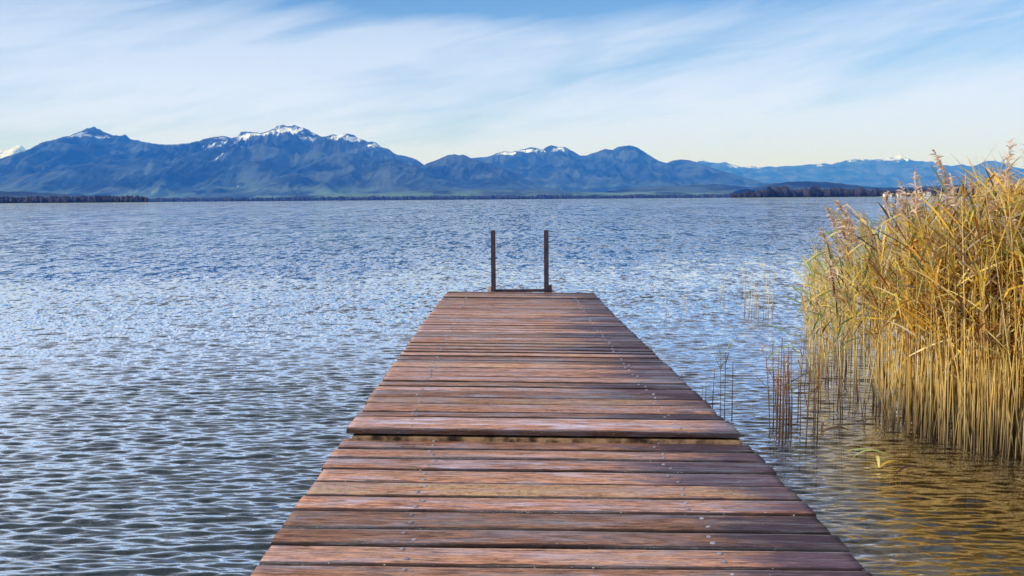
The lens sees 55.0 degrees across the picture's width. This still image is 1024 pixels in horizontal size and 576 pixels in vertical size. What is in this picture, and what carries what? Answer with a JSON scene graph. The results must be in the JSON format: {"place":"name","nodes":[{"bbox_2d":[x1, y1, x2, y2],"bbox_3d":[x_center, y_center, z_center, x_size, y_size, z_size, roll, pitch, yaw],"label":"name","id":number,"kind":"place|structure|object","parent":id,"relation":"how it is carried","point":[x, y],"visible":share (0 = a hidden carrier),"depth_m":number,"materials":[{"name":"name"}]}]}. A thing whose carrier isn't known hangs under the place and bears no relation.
{"place":"outdoors","nodes":[
{"label":"outdoors","id":0,"kind":"place"},
{"bbox_2d":[0,145,25,158],"bbox_3d":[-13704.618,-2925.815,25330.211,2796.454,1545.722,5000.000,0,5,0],"label":"mountain","id":1,"kind":"structure","parent":0,"point":[12,151],"depth_m":25582.38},
{"bbox_2d":[0,191,93,197],"bbox_3d":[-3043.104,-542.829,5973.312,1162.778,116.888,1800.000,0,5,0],"label":"foothill","id":2,"kind":"structure","parent":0,"point":[16,194],"depth_m":5813.80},
{"bbox_2d":[0,163,181,198],"bbox_3d":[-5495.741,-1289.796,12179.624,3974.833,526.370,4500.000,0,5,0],"label":"foothill","id":3,"kind":"structure","parent":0,"point":[89,179],"depth_m":11301.26,"materials":[{"name":"stone"}]},
{"bbox_2d":[123,157,226,196],"bbox_3d":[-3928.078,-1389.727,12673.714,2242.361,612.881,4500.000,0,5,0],"label":"foothill","id":4,"kind":"structure","parent":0,"point":[187,164],"depth_m":11963.59,"materials":[{"name":"stone"}]},
{"bbox_2d":[0,125,422,198],"bbox_3d":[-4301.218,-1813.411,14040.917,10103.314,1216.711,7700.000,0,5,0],"label":"mountain","id":5,"kind":"structure","parent":0,"point":[243,164],"depth_m":13161.13,"materials":[{"name":"stone"}]},
{"bbox_2d":[232,153,499,198],"bbox_3d":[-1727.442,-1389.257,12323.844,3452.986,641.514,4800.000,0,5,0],"label":"foothill","id":6,"kind":"structure","parent":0,"point":[348,173],"depth_m":11482.06,"materials":[{"name":"stone"}]},
{"bbox_2d":[420,154,565,191],"bbox_3d":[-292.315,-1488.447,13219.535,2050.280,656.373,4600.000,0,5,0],"label":"hill","id":7,"kind":"structure","parent":0,"point":[468,171],"depth_m":12737.34,"materials":[{"name":"stone"}]},
{"bbox_2d":[0,197,1023,575],"bbox_3d":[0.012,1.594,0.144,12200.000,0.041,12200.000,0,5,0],"label":"water","id":8,"kind":"structure","parent":0,"point":[186,389],"depth_m":11.36,"materials":[{"name":"liquid"}]},
{"bbox_2d":[250,291,872,575],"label":"jetty","id":9,"kind":"object","parent":8,"relation":"in","point":[536,434],"visible":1,"depth_m":4.09,"materials":[{"name":"brown wood"}]},
{"bbox_2d":[488,230,551,292],"bbox_3d":[0.101,0.241,12.565,0.817,1.959,0.135,0,5,0],"label":"bathing ladder","id":10,"kind":"object","parent":9,"relation":"attached to","point":[547,288],"visible":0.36,"depth_m":12.46,"materials":[{"name":"dark metal"}]},
{"bbox_2d":[751,350,776,437],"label":"reed","id":11,"kind":"object","parent":8,"relation":"in","point":[767,386],"visible":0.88,"depth_m":6.68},
{"bbox_2d":[767,340,778,443],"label":"reed","id":12,"kind":"object","parent":8,"relation":"in","point":[773,390],"visible":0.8,"depth_m":6.88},
{"bbox_2d":[778,338,782,449],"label":"reed","id":13,"kind":"object","parent":8,"relation":"in","point":[780,397],"visible":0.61,"depth_m":6.45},
{"bbox_2d":[782,354,784,452],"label":"reed","id":14,"kind":"object","parent":8,"relation":"in","point":[783,402],"visible":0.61,"depth_m":6.52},
{"bbox_2d":[768,337,801,468],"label":"reed","id":15,"kind":"object","parent":8,"relation":"in","point":[800,397],"visible":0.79,"depth_m":6.72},
{"bbox_2d":[788,346,788,456],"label":"reed","id":16,"kind":"object","parent":8,"relation":"in","point":[788,397],"visible":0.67,"depth_m":6.63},
{"bbox_2d":[776,355,803,454],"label":"reed","id":17,"kind":"object","parent":8,"relation":"in","point":[786,403],"visible":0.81,"depth_m":6.57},
{"bbox_2d":[790,366,791,460],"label":"reed","id":18,"kind":"object","parent":8,"relation":"in","point":[791,414],"visible":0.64,"depth_m":6.45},
{"bbox_2d":[781,348,810,451],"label":"reed","id":19,"kind":"object","parent":8,"relation":"in","point":[782,397],"visible":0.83,"depth_m":6.46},
{"bbox_2d":[767,324,830,451],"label":"reed","id":20,"kind":"object","parent":8,"relation":"in","point":[793,348],"visible":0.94,"depth_m":7.26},
{"bbox_2d":[792,330,821,461],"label":"reed","id":21,"kind":"object","parent":8,"relation":"in","point":[799,391],"visible":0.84,"depth_m":7.00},
{"bbox_2d":[782,295,834,412],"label":"reed","id":22,"kind":"object","parent":8,"relation":"in","point":[806,320],"visible":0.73,"depth_m":8.41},
{"bbox_2d":[798,356,821,473],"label":"reed","id":23,"kind":"object","parent":8,"relation":"in","point":[807,413],"visible":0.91,"depth_m":6.42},
{"bbox_2d":[799,284,822,438],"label":"reed","id":24,"kind":"object","parent":8,"relation":"in","point":[814,325],"visible":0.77,"depth_m":8.12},
{"bbox_2d":[810,369,815,455],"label":"reed","id":25,"kind":"object","parent":8,"relation":"in","point":[813,406],"visible":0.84,"depth_m":6.90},
{"bbox_2d":[813,355,817,473],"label":"reed","id":26,"kind":"object","parent":8,"relation":"in","point":[815,416],"visible":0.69,"depth_m":6.83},
{"bbox_2d":[815,346,820,481],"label":"reed","id":27,"kind":"object","parent":8,"relation":"in","point":[817,417],"visible":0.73,"depth_m":6.47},
{"bbox_2d":[810,285,831,468],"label":"reed","id":28,"kind":"object","parent":8,"relation":"in","point":[824,356],"visible":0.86,"depth_m":7.32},
{"bbox_2d":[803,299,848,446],"bbox_3d":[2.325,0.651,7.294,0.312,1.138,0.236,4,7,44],"label":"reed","id":29,"kind":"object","parent":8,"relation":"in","point":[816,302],"visible":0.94,"depth_m":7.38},
{"bbox_2d":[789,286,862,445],"bbox_3d":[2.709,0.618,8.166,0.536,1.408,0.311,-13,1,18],"label":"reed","id":30,"kind":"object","parent":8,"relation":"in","point":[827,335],"visible":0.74,"depth_m":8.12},
{"bbox_2d":[812,267,840,425],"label":"reed","id":31,"kind":"object","parent":8,"relation":"in","point":[833,324],"visible":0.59,"depth_m":8.29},
{"bbox_2d":[816,214,840,334],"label":"reed","id":32,"kind":"object","parent":8,"relation":"in","point":[835,238],"visible":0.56,"depth_m":9.21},
{"bbox_2d":[800,227,862,483],"bbox_3d":[2.238,0.512,6.918,0.318,1.873,0.397,-4,6,-16],"label":"reed","id":33,"kind":"object","parent":8,"relation":"in","point":[829,248],"visible":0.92,"depth_m":6.98,"materials":[{"name":"plant"}]},
{"bbox_2d":[811,281,858,448],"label":"reed","id":34,"kind":"object","parent":8,"relation":"in","point":[847,347],"visible":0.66,"depth_m":7.33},
{"bbox_2d":[786,235,885,460],"bbox_3d":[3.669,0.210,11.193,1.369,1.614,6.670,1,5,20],"label":"reed bed","id":35,"kind":"object","parent":8,"relation":"in","point":[813,278],"visible":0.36,"depth_m":8.96,"materials":[{"name":"plant"}]},
{"bbox_2d":[825,208,846,406],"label":"reed","id":36,"kind":"object","parent":8,"relation":"in","point":[832,216],"visible":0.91,"depth_m":8.39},
{"bbox_2d":[821,321,850,452],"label":"reed","id":37,"kind":"object","parent":8,"relation":"in","point":[833,382],"visible":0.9,"depth_m":7.06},
{"bbox_2d":[829,303,852,470],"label":"reed","id":38,"kind":"object","parent":8,"relation":"in","point":[840,365],"visible":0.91,"depth_m":7.15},
{"bbox_2d":[816,241,866,468],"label":"reed","id":39,"kind":"object","parent":8,"relation":"in","point":[841,329],"visible":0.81,"depth_m":7.39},
{"bbox_2d":[825,205,857,442],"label":"reed","id":40,"kind":"object","parent":8,"relation":"in","point":[851,280],"visible":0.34,"depth_m":8.40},
{"bbox_2d":[822,245,861,444],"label":"reed","id":41,"kind":"object","parent":8,"relation":"in","point":[844,257],"visible":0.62,"depth_m":7.63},
{"bbox_2d":[824,243,868,436],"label":"reed","id":42,"kind":"object","parent":8,"relation":"in","point":[850,329],"visible":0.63,"depth_m":7.58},
{"bbox_2d":[827,265,868,444],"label":"reed","id":43,"kind":"object","parent":8,"relation":"in","point":[848,315],"visible":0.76,"depth_m":7.18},
{"bbox_2d":[808,250,892,453],"bbox_3d":[2.341,0.517,6.796,0.567,1.557,0.345,3,6,33],"label":"reed","id":44,"kind":"object","parent":8,"relation":"in","point":[833,273],"visible":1,"depth_m":6.78,"materials":[{"name":"plant"}]},
{"bbox_2d":[836,229,867,457],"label":"reed","id":45,"kind":"object","parent":8,"relation":"in","point":[847,240],"visible":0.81,"depth_m":7.58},
{"bbox_2d":[834,211,874,399],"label":"reed","id":46,"kind":"object","parent":8,"relation":"in","point":[854,237],"visible":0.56,"depth_m":7.62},
{"bbox_2d":[838,263,870,453],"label":"reed","id":47,"kind":"object","parent":8,"relation":"in","point":[853,338],"visible":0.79,"depth_m":7.26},
{"bbox_2d":[836,237,872,456],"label":"reed","id":48,"kind":"object","parent":8,"relation":"in","point":[861,328],"visible":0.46,"depth_m":7.75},
{"bbox_2d":[844,258,869,399],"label":"reed","id":49,"kind":"object","parent":8,"relation":"in","point":[858,323],"visible":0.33,"depth_m":8.18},
{"bbox_2d":[836,245,878,457],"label":"reed","id":50,"kind":"object","parent":8,"relation":"in","point":[856,322],"visible":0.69,"depth_m":7.24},
{"bbox_2d":[843,239,886,471],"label":"reed","id":51,"kind":"object","parent":8,"relation":"in","point":[862,295],"visible":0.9,"depth_m":6.93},
{"bbox_2d":[851,234,882,428],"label":"reed","id":52,"kind":"object","parent":8,"relation":"in","point":[870,241],"visible":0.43,"depth_m":7.60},
{"bbox_2d":[853,284,881,428],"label":"reed","id":53,"kind":"object","parent":8,"relation":"in","point":[870,350],"visible":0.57,"depth_m":7.18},
{"bbox_2d":[844,244,892,420],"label":"reed","id":54,"kind":"object","parent":8,"relation":"in","point":[886,337],"visible":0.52,"depth_m":7.02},
{"bbox_2d":[863,281,882,445],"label":"reed","id":55,"kind":"object","parent":8,"relation":"in","point":[873,357],"visible":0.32,"depth_m":7.39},
{"bbox_2d":[856,277,904,457],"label":"reed","id":56,"kind":"object","parent":8,"relation":"in","point":[874,360],"visible":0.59,"depth_m":6.99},
{"bbox_2d":[873,215,911,390],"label":"reed","id":57,"kind":"object","parent":8,"relation":"in","point":[895,285],"visible":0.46,"depth_m":6.85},
{"bbox_2d":[872,283,923,468],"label":"reed","id":58,"kind":"object","parent":8,"relation":"in","point":[893,374],"visible":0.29,"depth_m":6.79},
{"bbox_2d":[873,254,924,484],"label":"reed","id":59,"kind":"object","parent":8,"relation":"in","point":[905,341],"visible":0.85,"depth_m":6.55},
{"bbox_2d":[873,464,924,475],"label":"reed leaf","id":60,"kind":"object","parent":8,"relation":"on","point":[906,466],"visible":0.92,"depth_m":5.67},
{"bbox_2d":[882,261,924,456],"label":"reed","id":61,"kind":"object","parent":8,"relation":"in","point":[904,362],"visible":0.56,"depth_m":6.68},
{"bbox_2d":[880,189,935,384],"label":"reed","id":62,"kind":"object","parent":8,"relation":"in","point":[920,202],"visible":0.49,"depth_m":6.68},
{"bbox_2d":[877,247,941,479],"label":"reed","id":63,"kind":"object","parent":8,"relation":"in","point":[912,283],"visible":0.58,"depth_m":6.66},
{"bbox_2d":[888,240,935,485],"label":"reed","id":64,"kind":"object","parent":8,"relation":"in","point":[907,321],"visible":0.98,"depth_m":6.36,"materials":[{"name":"plant"}]},
{"bbox_2d":[896,181,936,498],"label":"reed","id":65,"kind":"object","parent":8,"relation":"in","point":[903,211],"visible":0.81,"depth_m":6.60,"materials":[{"name":"plant"}]},
{"bbox_2d":[897,228,946,493],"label":"reed","id":66,"kind":"object","parent":8,"relation":"in","point":[929,342],"visible":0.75,"depth_m":6.41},
{"bbox_2d":[894,149,949,221],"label":"reed","id":67,"kind":"object","parent":8,"relation":"in","point":[939,163],"visible":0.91,"depth_m":6.96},
{"bbox_2d":[888,247,959,488],"bbox_3d":[2.723,0.510,6.408,0.534,1.726,0.252,3,6,30],"label":"reed","id":68,"kind":"object","parent":8,"relation":"in","point":[926,344],"visible":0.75,"depth_m":6.43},
{"bbox_2d":[905,208,943,483],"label":"reed","id":69,"kind":"object","parent":8,"relation":"in","point":[930,349],"visible":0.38,"depth_m":6.54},
{"bbox_2d":[903,186,946,471],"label":"reed","id":70,"kind":"object","parent":8,"relation":"in","point":[923,301],"visible":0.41,"depth_m":6.55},
{"bbox_2d":[904,163,947,505],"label":"reed","id":71,"kind":"object","parent":8,"relation":"in","point":[926,263],"visible":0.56,"depth_m":6.51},
{"bbox_2d":[913,188,941,500],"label":"reed","id":72,"kind":"object","parent":8,"relation":"in","point":[930,352],"visible":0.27,"depth_m":6.58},
{"bbox_2d":[833,148,1023,529],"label":"reed bed","id":73,"kind":"object","parent":8,"relation":"in","point":[963,310],"visible":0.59,"depth_m":6.39,"materials":[{"name":"plant"}]},
{"bbox_2d":[877,172,979,522],"bbox_3d":[2.684,0.357,6.333,0.402,2.216,0.595,-2,5,-17],"label":"reed","id":74,"kind":"object","parent":8,"relation":"in","point":[915,205],"visible":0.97,"depth_m":6.29,"materials":[{"name":"plant"}]},
{"bbox_2d":[899,222,959,487],"bbox_3d":[2.819,0.467,6.514,0.580,1.858,0.385,-3,6,-24],"label":"reed","id":75,"kind":"object","parent":8,"relation":"in","point":[921,267],"visible":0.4,"depth_m":6.50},
{"bbox_2d":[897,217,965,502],"bbox_3d":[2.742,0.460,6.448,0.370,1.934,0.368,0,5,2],"label":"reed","id":76,"kind":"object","parent":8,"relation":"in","point":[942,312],"visible":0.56,"depth_m":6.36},
{"bbox_2d":[909,201,956,508],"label":"reed","id":77,"kind":"object","parent":8,"relation":"in","point":[941,226],"visible":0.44,"depth_m":6.36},
{"bbox_2d":[911,234,956,487],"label":"reed","id":78,"kind":"object","parent":8,"relation":"in","point":[924,377],"visible":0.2,"depth_m":6.61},
{"bbox_2d":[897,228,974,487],"bbox_3d":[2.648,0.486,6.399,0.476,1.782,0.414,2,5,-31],"label":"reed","id":79,"kind":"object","parent":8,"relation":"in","point":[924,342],"visible":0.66,"depth_m":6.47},
{"bbox_2d":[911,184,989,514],"bbox_3d":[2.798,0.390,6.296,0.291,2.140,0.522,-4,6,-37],"label":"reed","id":80,"kind":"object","parent":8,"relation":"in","point":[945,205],"visible":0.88,"depth_m":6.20,"materials":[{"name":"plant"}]},
{"bbox_2d":[941,173,963,459],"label":"reed","id":81,"kind":"object","parent":8,"relation":"in","point":[947,180],"visible":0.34,"depth_m":7.05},
{"bbox_2d":[920,173,992,347],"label":"reed","id":82,"kind":"object","parent":8,"relation":"in","point":[955,187],"visible":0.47,"depth_m":6.53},
{"bbox_2d":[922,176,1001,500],"bbox_3d":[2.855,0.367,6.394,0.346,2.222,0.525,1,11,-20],"label":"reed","id":83,"kind":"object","parent":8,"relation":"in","point":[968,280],"visible":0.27,"depth_m":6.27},
{"bbox_2d":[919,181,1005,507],"bbox_3d":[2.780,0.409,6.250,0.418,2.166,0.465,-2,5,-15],"label":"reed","id":84,"kind":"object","parent":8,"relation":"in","point":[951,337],"visible":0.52,"depth_m":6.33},
{"bbox_2d":[936,146,995,453],"bbox_3d":[2.928,0.248,6.605,0.433,2.431,0.350,-3,6,-25],"label":"reed","id":85,"kind":"object","parent":8,"relation":"in","point":[958,241],"visible":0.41,"depth_m":6.46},
{"bbox_2d":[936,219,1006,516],"bbox_3d":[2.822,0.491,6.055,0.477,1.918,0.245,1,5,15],"label":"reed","id":86,"kind":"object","parent":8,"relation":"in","point":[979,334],"visible":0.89,"depth_m":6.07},
{"bbox_2d":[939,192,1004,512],"bbox_3d":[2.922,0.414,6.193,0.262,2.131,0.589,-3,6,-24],"label":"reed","id":87,"kind":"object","parent":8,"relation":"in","point":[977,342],"visible":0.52,"depth_m":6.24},
{"bbox_2d":[951,202,996,521],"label":"reed","id":88,"kind":"object","parent":8,"relation":"in","point":[983,304],"visible":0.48,"depth_m":6.17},
{"bbox_2d":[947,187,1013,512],"bbox_3d":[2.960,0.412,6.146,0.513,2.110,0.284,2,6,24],"label":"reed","id":89,"kind":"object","parent":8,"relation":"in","point":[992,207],"visible":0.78,"depth_m":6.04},
{"bbox_2d":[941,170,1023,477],"bbox_3d":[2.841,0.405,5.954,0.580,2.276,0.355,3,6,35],"label":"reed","id":90,"kind":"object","parent":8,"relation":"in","point":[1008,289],"visible":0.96,"depth_m":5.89,"materials":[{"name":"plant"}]},
{"bbox_2d":[966,189,999,514],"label":"reed","id":91,"kind":"object","parent":8,"relation":"in","point":[970,354],"visible":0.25,"depth_m":6.28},
{"bbox_2d":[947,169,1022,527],"bbox_3d":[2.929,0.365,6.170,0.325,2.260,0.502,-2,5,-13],"label":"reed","id":92,"kind":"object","parent":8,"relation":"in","point":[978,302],"visible":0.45,"depth_m":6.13,"materials":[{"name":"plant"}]},
{"bbox_2d":[962,155,1009,510],"bbox_3d":[3.025,0.316,6.241,0.461,2.319,0.304,-5,7,-42],"label":"reed","id":93,"kind":"object","parent":8,"relation":"in","point":[984,271],"visible":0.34,"depth_m":6.25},
{"bbox_2d":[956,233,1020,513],"bbox_3d":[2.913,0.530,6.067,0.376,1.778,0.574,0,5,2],"label":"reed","id":94,"kind":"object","parent":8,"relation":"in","point":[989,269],"visible":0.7,"depth_m":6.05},
{"bbox_2d":[959,156,1020,355],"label":"reed","id":95,"kind":"object","parent":8,"relation":"in","point":[991,195],"visible":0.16,"depth_m":6.39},
{"bbox_2d":[957,165,1023,362],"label":"reed","id":96,"kind":"object","parent":8,"relation":"in","point":[1002,202],"visible":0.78,"depth_m":5.97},
{"bbox_2d":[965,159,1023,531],"bbox_3d":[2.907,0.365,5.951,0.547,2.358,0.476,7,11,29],"label":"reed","id":97,"kind":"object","parent":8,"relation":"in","point":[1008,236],"visible":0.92,"depth_m":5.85,"materials":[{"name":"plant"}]},
{"bbox_2d":[969,207,1020,523],"bbox_3d":[2.979,0.474,6.070,0.477,1.969,0.250,-5,7,-40],"label":"reed","id":98,"kind":"object","parent":8,"relation":"in","point":[1001,288],"visible":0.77,"depth_m":5.98,"materials":[{"name":"plant"}]},
{"bbox_2d":[973,171,1017,490],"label":"reed","id":99,"kind":"object","parent":8,"relation":"in","point":[1010,309],"visible":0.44,"depth_m":6.14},
{"bbox_2d":[969,167,1023,267],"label":"reed","id":100,"kind":"object","parent":8,"relation":"in","point":[999,182],"visible":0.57,"depth_m":6.02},
{"bbox_2d":[977,208,1022,485],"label":"reed","id":101,"kind":"object","parent":8,"relation":"in","point":[1004,237],"visible":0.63,"depth_m":5.96,"materials":[{"name":"plant"}]},
{"bbox_2d":[976,138,1023,274],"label":"reed","id":102,"kind":"object","parent":8,"relation":"in","point":[1009,156],"visible":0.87,"depth_m":6.07,"materials":[{"name":"plant"}]},
{"bbox_2d":[985,163,1023,531],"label":"reed","id":103,"kind":"object","parent":8,"relation":"in","point":[1014,375],"visible":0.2,"depth_m":6.17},
{"bbox_2d":[991,144,1023,532],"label":"reed","id":104,"kind":"object","parent":8,"relation":"in","point":[1019,252],"visible":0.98,"depth_m":5.84,"materials":[{"name":"plant"}]},
{"bbox_2d":[999,186,1023,531],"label":"reed","id":105,"kind":"object","parent":8,"relation":"in","point":[1017,376],"visible":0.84,"depth_m":5.93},
{"bbox_2d":[1005,258,1023,531],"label":"reed","id":106,"kind":"object","parent":8,"relation":"in","point":[1021,395],"visible":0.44,"depth_m":6.05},
{"bbox_2d":[1006,230,1023,521],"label":"reed","id":107,"kind":"object","parent":8,"relation":"in","point":[1023,415],"visible":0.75,"depth_m":6.08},
{"bbox_2d":[1009,200,1023,483],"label":"reed","id":108,"kind":"object","parent":8,"relation":"in","point":[1017,218],"visible":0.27,"depth_m":6.21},
{"bbox_2d":[0,196,1023,575],"bbox_3d":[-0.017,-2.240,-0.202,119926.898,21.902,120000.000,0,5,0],"label":"ground","id":109,"kind":"structure","parent":0,"point":[944,542],"depth_m":6.67,"materials":[{"name":"soil"}]},
{"bbox_2d":[0,195,147,202],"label":"wood","id":110,"kind":"object","parent":109,"relation":"on","point":[67,199],"visible":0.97,"depth_m":2348.26,"materials":[{"name":"plant"}]},
{"bbox_2d":[145,193,731,201],"bbox_3d":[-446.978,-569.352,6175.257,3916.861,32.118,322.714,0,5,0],"label":"wood","id":111,"kind":"object","parent":109,"relation":"on","point":[406,197],"visible":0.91,"depth_m":6055.99,"materials":[{"name":"plant"}]},
{"bbox_2d":[823,199,880,468],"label":"reed","id":112,"kind":"object","parent":109,"relation":"on","point":[845,227],"visible":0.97,"depth_m":7.49,"materials":[{"name":"plant"}]},
{"bbox_2d":[838,204,869,290],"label":"reed","id":113,"kind":"object","parent":109,"relation":"on","point":[860,218],"visible":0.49,"depth_m":9.06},
{"bbox_2d":[730,186,1018,197],"bbox_3d":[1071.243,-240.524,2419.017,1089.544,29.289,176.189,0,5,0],"label":"wood","id":114,"kind":"object","parent":109,"relation":"on","point":[786,191],"visible":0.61,"depth_m":2347.94,"materials":[{"name":"plant"}]},
{"bbox_2d":[878,191,905,362],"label":"reed","id":115,"kind":"object","parent":109,"relation":"on","point":[886,198],"visible":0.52,"depth_m":8.50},
{"bbox_2d":[0,0,1023,168],"label":"sky","id":116,"kind":"structure","parent":0,"point":[741,83],"materials":[{"name":"blue"}]},
{"bbox_2d":[310,190,722,200],"bbox_3d":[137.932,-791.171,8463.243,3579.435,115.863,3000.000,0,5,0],"label":"foothill","id":117,"kind":"structure","parent":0,"point":[449,193],"depth_m":7979.27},
{"bbox_2d":[471,145,767,191],"bbox_3d":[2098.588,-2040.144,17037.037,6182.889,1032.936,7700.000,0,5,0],"label":"mountain","id":118,"kind":"structure","parent":0,"point":[568,170],"depth_m":15893.92,"materials":[{"name":"stone"}]},
{"bbox_2d":[607,184,753,193],"bbox_3d":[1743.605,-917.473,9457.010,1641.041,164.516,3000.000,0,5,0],"label":"foothill","id":119,"kind":"structure","parent":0,"point":[716,188],"depth_m":9055.19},
{"bbox_2d":[695,155,1023,187],"bbox_3d":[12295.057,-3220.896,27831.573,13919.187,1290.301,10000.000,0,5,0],"label":"mountain","id":120,"kind":"structure","parent":0,"point":[889,172],"depth_m":27865.94,"materials":[{"name":"stone"}]},
{"bbox_2d":[733,181,1023,193],"bbox_3d":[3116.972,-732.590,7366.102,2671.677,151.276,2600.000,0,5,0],"label":"foothill","id":121,"kind":"structure","parent":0,"point":[798,185],"depth_m":7273.71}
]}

